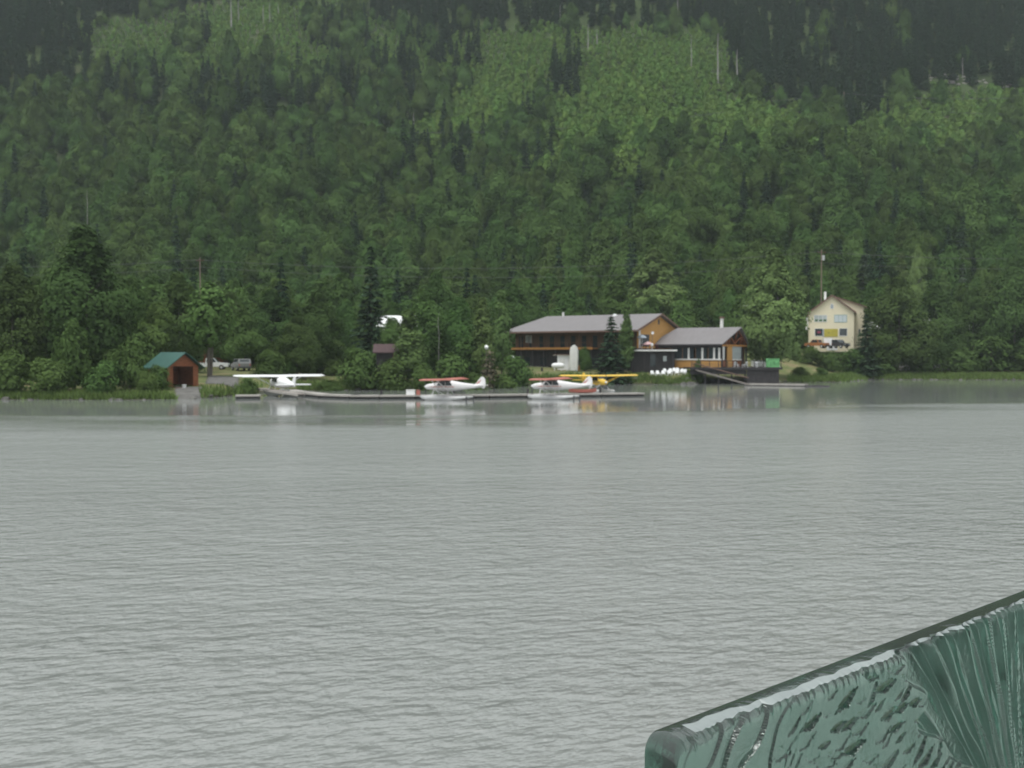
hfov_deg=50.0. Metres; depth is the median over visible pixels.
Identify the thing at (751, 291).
broadleaf tree
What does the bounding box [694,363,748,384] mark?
gangway
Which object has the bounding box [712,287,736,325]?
broadleaf tree
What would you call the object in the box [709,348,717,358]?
window pane
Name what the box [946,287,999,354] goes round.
broadleaf tree
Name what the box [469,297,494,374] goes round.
poplar tree
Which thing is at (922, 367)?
bush
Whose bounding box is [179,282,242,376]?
broadleaf tree
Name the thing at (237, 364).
parked car
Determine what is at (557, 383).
floatplane
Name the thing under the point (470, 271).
broadleaf tree
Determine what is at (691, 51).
dead tree
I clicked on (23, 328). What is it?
broadleaf tree
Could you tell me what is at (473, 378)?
bush
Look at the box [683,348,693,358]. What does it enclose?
window pane
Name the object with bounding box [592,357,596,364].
window
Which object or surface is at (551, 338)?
balcony door
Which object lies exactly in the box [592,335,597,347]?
balcony door
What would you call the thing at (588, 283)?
broadleaf tree
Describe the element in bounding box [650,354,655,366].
door
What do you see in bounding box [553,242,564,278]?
spruce tree
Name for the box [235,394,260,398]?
swim float
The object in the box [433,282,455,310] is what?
broadleaf tree
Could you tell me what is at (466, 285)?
spruce tree
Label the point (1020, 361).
bush
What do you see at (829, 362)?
bush
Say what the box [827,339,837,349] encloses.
garage door
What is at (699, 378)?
bush
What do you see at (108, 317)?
broadleaf tree
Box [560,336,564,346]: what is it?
window
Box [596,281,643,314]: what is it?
broadleaf tree
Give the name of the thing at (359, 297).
broadleaf tree
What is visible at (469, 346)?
bush
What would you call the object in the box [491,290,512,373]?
poplar tree
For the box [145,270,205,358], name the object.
broadleaf tree
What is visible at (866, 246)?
spruce tree
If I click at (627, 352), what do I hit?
poplar tree
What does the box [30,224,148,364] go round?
broadleaf tree
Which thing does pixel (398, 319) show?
house
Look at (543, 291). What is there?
spruce tree
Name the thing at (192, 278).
spruce tree
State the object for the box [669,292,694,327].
broadleaf tree
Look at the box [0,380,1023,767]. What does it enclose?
lake
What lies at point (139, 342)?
bush
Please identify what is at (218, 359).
cabin
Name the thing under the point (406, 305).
broadleaf tree
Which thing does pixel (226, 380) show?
gravel yard
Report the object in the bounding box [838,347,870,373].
bush
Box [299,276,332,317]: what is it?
broadleaf tree
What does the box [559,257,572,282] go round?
broadleaf tree
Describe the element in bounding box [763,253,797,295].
broadleaf tree
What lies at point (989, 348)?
bush
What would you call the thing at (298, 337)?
broadleaf tree
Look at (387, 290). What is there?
broadleaf tree
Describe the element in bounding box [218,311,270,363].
broadleaf tree
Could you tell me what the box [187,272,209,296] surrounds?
broadleaf tree
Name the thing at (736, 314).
broadleaf tree
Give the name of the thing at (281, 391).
dock ramp
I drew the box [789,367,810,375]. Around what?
bush
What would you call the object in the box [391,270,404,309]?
spruce tree
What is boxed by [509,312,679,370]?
lodge
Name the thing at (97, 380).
bush
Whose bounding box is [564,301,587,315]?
broadleaf tree
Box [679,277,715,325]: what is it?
broadleaf tree
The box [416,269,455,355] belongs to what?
broadleaf tree
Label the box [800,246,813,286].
spruce tree
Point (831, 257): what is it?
broadleaf tree
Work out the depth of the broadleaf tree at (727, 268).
265.15 m
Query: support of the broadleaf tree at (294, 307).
on the ground at (584, 22)
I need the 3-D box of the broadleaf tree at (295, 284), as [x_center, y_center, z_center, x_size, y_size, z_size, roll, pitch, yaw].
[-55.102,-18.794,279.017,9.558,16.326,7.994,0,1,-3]
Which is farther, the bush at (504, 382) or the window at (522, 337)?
the window at (522, 337)
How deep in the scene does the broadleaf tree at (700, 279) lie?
252.68 m
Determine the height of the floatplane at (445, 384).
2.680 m
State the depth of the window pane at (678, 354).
192.66 m
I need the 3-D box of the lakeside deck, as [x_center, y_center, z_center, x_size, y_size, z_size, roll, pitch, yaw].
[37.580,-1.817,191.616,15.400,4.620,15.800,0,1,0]
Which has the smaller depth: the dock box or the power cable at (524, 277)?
the dock box
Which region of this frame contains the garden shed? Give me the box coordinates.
[553,354,569,369]
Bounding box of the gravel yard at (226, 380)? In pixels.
[204,375,239,387]
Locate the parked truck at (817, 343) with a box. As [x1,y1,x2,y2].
[804,340,829,347]
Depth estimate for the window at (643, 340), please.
191.58 m
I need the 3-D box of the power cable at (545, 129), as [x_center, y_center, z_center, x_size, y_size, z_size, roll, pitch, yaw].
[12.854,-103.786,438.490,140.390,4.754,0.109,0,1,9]
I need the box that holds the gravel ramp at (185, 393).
[175,386,200,398]
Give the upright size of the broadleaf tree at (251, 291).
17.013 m
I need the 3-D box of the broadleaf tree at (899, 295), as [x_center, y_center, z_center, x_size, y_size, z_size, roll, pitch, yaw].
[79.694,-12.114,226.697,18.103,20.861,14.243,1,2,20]
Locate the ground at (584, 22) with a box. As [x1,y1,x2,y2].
[0,0,1023,399]
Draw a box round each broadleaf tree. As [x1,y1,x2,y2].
[0,262,56,369]
[26,275,42,312]
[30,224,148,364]
[89,300,133,363]
[93,268,120,301]
[138,274,167,304]
[143,286,164,324]
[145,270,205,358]
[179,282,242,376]
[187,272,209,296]
[203,291,256,362]
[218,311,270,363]
[221,277,256,312]
[242,284,260,306]
[243,282,259,298]
[247,288,292,357]
[251,287,269,314]
[255,285,262,295]
[256,287,303,316]
[266,315,321,377]
[287,278,306,307]
[287,291,348,373]
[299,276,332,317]
[300,284,313,306]
[324,272,359,341]
[334,298,357,348]
[346,298,381,348]
[354,284,373,305]
[364,288,388,314]
[380,278,410,303]
[383,301,400,315]
[394,299,414,315]
[411,291,449,364]
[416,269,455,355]
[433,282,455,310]
[446,272,472,316]
[462,269,474,297]
[465,293,496,343]
[487,294,514,350]
[490,282,536,353]
[511,272,522,282]
[516,276,541,312]
[517,278,548,322]
[533,273,559,312]
[540,283,581,316]
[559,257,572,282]
[562,264,584,299]
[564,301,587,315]
[576,271,606,312]
[576,276,607,314]
[577,289,597,314]
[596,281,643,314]
[599,261,628,303]
[627,285,640,296]
[629,297,638,311]
[636,295,665,315]
[669,291,707,327]
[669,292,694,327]
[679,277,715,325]
[684,261,719,324]
[706,254,743,303]
[707,285,728,326]
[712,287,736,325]
[719,293,751,345]
[735,263,760,298]
[737,240,765,281]
[744,281,764,320]
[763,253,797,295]
[774,247,801,292]
[807,275,833,307]
[809,245,847,295]
[834,281,860,298]
[842,287,870,324]
[844,267,868,294]
[852,275,944,372]
[860,278,888,324]
[878,273,890,291]
[901,280,967,371]
[927,244,970,294]
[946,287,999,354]
[969,267,987,291]
[977,253,1023,356]
[989,289,1013,328]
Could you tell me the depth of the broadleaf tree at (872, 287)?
251.11 m
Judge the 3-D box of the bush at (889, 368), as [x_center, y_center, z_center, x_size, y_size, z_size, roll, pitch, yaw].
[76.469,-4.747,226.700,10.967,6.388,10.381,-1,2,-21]
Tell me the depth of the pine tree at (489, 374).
157.76 m
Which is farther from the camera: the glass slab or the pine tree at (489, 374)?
the pine tree at (489, 374)
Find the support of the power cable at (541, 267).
attached to the utility pole at (822, 256)
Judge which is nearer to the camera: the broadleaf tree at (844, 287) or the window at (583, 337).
the window at (583, 337)
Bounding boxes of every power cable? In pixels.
[28,263,965,277]
[47,252,982,268]
[391,112,721,132]
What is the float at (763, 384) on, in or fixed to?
on the lake
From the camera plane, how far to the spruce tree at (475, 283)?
240.23 m
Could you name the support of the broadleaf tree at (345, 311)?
on the ground at (584, 22)
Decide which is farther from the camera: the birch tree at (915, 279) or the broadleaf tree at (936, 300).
the birch tree at (915, 279)
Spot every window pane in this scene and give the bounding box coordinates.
[672,348,681,358]
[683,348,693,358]
[696,348,706,358]
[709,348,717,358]
[732,347,740,358]
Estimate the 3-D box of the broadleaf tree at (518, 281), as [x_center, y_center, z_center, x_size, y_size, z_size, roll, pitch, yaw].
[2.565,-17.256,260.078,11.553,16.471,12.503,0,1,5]
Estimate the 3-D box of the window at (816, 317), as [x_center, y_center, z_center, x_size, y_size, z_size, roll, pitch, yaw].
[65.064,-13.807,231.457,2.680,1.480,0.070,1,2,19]
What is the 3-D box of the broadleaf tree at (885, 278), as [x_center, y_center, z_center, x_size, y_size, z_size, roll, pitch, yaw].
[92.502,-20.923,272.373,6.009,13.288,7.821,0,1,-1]
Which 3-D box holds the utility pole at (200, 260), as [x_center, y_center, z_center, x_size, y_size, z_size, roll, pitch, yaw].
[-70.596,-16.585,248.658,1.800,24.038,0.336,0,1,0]
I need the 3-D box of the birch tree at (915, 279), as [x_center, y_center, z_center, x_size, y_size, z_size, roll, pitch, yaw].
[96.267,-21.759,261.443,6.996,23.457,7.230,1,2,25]
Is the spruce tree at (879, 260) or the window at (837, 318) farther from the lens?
the spruce tree at (879, 260)
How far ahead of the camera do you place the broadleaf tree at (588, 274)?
259.32 m
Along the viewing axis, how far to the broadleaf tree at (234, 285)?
202.67 m
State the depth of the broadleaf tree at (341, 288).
214.84 m
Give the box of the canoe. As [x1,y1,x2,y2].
[569,388,595,392]
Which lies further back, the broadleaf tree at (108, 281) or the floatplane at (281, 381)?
the broadleaf tree at (108, 281)
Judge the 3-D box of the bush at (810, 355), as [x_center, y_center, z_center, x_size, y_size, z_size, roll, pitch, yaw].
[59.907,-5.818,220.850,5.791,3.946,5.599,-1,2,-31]
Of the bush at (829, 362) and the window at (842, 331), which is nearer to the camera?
the bush at (829, 362)
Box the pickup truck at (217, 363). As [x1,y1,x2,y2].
[198,358,230,369]
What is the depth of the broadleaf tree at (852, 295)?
244.62 m
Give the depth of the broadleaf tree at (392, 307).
211.39 m
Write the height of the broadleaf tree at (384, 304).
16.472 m
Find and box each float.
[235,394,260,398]
[746,383,807,385]
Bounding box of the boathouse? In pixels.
[143,352,204,387]
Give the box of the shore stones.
[1,377,1015,399]
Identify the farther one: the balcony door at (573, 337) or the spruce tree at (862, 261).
the spruce tree at (862, 261)
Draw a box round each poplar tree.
[37,267,58,340]
[361,273,372,292]
[391,308,430,380]
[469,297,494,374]
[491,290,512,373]
[548,292,558,315]
[617,310,635,372]
[799,276,813,318]
[938,271,952,308]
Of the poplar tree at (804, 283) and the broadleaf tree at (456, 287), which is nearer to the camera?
the poplar tree at (804, 283)
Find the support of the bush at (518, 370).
on the ground at (584, 22)
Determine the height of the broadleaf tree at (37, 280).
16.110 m
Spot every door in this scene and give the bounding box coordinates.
[549,336,554,346]
[571,335,575,346]
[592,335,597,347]
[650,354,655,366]
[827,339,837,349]
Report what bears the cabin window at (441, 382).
in the floatplane at (445, 384)
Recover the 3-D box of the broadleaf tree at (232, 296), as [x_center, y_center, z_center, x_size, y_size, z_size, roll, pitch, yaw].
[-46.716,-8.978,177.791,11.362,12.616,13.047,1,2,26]
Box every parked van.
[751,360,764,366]
[822,338,832,347]
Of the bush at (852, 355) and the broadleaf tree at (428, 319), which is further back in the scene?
the bush at (852, 355)
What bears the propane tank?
on the ground at (584, 22)
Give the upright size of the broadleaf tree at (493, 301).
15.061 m
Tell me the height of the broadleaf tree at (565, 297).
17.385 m
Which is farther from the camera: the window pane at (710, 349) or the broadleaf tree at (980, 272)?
the broadleaf tree at (980, 272)
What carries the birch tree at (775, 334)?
on the ground at (584, 22)
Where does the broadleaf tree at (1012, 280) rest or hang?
on the ground at (584, 22)
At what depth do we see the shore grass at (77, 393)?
180.09 m
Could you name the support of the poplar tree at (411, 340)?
on the ground at (584, 22)
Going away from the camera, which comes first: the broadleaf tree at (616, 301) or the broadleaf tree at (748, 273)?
the broadleaf tree at (616, 301)
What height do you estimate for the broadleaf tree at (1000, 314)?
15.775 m
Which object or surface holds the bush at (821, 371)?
on the ground at (584, 22)
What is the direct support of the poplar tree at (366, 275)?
on the ground at (584, 22)
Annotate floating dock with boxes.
[290,388,644,398]
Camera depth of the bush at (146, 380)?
120.33 m
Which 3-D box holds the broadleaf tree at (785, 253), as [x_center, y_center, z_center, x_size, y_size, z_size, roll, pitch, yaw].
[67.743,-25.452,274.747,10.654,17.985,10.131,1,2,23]
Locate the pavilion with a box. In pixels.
[654,317,748,367]
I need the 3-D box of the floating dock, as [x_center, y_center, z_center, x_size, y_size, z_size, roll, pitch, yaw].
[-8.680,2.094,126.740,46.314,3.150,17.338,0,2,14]
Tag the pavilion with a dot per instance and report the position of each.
(722, 344)
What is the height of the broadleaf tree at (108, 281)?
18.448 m
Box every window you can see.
[437,381,444,385]
[519,336,523,347]
[524,357,530,364]
[526,335,531,342]
[539,336,542,346]
[540,357,546,364]
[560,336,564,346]
[581,335,586,346]
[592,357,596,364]
[641,334,648,346]
[814,315,826,321]
[815,328,822,335]
[834,315,846,321]
[839,328,846,335]
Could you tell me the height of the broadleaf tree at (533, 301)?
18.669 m
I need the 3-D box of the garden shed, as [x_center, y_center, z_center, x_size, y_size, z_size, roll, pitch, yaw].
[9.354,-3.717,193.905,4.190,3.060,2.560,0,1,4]
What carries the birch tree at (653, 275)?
on the ground at (584, 22)
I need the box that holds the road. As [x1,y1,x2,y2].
[847,363,998,370]
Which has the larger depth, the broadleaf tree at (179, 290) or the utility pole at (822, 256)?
the utility pole at (822, 256)
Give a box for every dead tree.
[691,35,691,67]
[716,41,718,82]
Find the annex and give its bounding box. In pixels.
[632,344,676,372]
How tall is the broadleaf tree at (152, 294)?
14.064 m
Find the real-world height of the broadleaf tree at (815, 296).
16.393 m
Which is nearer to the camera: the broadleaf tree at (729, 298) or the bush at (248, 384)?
the bush at (248, 384)
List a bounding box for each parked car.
[231,359,250,370]
[829,340,849,347]
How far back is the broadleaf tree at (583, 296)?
247.82 m
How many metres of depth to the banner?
183.69 m
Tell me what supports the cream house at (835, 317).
on the ground at (584, 22)
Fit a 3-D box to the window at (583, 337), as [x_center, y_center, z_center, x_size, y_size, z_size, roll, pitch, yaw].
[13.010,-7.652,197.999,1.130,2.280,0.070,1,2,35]
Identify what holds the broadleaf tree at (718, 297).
on the ground at (584, 22)
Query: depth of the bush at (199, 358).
157.48 m
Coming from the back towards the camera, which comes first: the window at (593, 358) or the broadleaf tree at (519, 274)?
the broadleaf tree at (519, 274)
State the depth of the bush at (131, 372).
123.22 m
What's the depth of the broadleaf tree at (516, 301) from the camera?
224.13 m
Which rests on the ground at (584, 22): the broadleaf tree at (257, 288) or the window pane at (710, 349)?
the broadleaf tree at (257, 288)
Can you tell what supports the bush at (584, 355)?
on the ground at (584, 22)
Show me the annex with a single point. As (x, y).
(645, 360)
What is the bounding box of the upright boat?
[567,345,577,370]
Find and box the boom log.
[804,385,829,386]
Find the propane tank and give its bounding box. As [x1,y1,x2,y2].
[551,362,564,370]
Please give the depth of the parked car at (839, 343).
224.53 m
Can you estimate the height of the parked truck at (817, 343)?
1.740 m
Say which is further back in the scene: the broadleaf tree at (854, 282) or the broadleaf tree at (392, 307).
the broadleaf tree at (854, 282)
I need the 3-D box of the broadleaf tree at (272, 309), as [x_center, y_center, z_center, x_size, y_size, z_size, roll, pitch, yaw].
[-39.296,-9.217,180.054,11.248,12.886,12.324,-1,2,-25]
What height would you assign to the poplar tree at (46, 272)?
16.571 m
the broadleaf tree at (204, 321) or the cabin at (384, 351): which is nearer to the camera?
the broadleaf tree at (204, 321)
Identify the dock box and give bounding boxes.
[406,390,414,394]
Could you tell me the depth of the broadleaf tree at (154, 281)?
196.03 m
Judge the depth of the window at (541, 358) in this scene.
203.12 m
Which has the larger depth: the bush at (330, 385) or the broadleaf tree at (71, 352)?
the bush at (330, 385)
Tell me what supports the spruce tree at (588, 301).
on the ground at (584, 22)
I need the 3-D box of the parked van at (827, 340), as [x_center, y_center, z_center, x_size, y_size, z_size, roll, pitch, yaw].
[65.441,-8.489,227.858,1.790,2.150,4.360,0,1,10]
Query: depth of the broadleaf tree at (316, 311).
170.14 m
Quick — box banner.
[766,358,779,366]
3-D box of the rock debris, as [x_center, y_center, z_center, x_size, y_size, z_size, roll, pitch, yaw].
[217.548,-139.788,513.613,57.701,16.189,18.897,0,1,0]
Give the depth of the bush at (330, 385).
147.06 m
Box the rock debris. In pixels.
[925,72,1015,88]
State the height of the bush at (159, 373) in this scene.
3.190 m
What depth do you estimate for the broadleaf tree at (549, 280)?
257.28 m
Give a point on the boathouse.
(182, 367)
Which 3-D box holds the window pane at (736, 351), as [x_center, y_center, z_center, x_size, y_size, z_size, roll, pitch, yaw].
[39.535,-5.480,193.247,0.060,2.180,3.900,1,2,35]
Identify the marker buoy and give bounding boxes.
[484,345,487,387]
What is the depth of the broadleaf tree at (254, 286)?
271.18 m
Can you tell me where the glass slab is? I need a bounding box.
[645,591,1023,767]
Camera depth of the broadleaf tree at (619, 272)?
265.98 m
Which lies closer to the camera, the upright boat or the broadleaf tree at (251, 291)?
the upright boat
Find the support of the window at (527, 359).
in the lodge
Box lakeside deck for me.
[682,361,782,383]
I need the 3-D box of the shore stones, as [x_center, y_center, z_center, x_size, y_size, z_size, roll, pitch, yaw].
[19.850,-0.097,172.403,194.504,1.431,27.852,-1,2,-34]
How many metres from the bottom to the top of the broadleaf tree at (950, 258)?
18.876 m
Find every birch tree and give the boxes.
[625,248,687,317]
[732,247,812,362]
[903,243,927,317]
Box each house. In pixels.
[376,316,401,337]
[806,292,866,351]
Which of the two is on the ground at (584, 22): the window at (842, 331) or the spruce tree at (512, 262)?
the spruce tree at (512, 262)
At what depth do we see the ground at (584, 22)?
524.72 m
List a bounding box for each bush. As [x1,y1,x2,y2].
[0,349,37,392]
[21,356,72,394]
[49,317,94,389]
[80,360,125,393]
[108,344,148,389]
[122,329,158,371]
[136,370,159,392]
[146,364,172,388]
[173,331,206,371]
[235,377,258,394]
[316,380,343,390]
[449,336,496,376]
[459,371,488,389]
[491,374,516,388]
[502,354,535,386]
[578,347,593,370]
[693,359,704,383]
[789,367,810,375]
[797,345,824,363]
[814,350,846,371]
[814,367,828,375]
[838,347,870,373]
[870,346,906,373]
[900,341,947,372]
[933,342,984,371]
[969,335,1019,371]
[997,341,1023,370]
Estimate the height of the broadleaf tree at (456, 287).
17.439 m
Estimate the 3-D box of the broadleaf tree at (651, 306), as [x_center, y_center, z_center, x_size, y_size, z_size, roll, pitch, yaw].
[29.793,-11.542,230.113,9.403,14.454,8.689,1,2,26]
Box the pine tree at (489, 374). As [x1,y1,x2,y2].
[481,350,499,388]
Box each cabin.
[198,334,232,364]
[373,344,406,371]
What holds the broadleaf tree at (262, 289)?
on the ground at (584, 22)
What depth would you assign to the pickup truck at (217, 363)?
165.19 m
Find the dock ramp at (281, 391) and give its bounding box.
[257,388,304,395]
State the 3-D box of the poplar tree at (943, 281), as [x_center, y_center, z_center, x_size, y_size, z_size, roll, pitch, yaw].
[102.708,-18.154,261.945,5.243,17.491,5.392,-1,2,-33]
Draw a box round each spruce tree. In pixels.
[15,248,33,286]
[189,268,198,297]
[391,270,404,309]
[459,267,471,299]
[470,274,480,296]
[506,255,516,287]
[538,283,549,316]
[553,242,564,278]
[585,294,591,314]
[625,242,634,284]
[626,241,638,290]
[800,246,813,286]
[856,255,869,303]
[862,239,873,281]
[870,240,886,284]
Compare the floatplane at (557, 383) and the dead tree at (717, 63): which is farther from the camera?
the dead tree at (717, 63)
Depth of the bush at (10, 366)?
119.64 m
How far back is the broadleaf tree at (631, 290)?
254.94 m
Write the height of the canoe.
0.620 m
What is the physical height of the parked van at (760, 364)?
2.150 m
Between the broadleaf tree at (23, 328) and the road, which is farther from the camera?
the road
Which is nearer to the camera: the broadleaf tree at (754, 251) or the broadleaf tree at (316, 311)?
the broadleaf tree at (316, 311)
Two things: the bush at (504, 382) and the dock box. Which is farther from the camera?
the bush at (504, 382)
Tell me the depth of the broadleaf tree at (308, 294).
244.58 m
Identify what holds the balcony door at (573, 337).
in the lodge
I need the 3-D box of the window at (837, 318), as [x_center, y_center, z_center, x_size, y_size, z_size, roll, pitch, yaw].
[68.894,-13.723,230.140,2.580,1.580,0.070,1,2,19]
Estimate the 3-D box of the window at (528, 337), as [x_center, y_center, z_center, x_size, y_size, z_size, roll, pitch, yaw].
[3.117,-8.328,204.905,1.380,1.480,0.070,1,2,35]
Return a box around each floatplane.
[233,373,324,395]
[419,377,487,400]
[527,376,593,399]
[559,372,637,392]
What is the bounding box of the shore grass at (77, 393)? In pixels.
[0,370,1023,399]
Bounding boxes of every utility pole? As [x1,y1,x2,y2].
[196,258,203,297]
[818,250,825,301]
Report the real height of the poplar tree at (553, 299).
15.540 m
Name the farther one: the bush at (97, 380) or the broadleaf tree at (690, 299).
the broadleaf tree at (690, 299)
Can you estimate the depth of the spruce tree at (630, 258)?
282.46 m
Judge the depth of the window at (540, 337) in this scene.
203.34 m
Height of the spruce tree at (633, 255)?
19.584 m
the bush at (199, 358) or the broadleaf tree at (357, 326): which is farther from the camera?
the broadleaf tree at (357, 326)
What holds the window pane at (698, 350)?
in the pavilion
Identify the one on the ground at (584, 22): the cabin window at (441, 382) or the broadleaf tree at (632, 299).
the broadleaf tree at (632, 299)
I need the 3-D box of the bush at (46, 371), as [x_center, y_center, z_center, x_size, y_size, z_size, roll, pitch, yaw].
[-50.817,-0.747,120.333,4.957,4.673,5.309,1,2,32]
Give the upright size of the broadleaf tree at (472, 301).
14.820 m
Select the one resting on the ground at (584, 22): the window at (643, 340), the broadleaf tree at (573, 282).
the broadleaf tree at (573, 282)
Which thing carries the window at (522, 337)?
in the lodge
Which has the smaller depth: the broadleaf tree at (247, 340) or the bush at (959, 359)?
the broadleaf tree at (247, 340)
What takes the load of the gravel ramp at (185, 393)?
on the ground at (584, 22)
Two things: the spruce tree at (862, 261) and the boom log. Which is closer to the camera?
the boom log

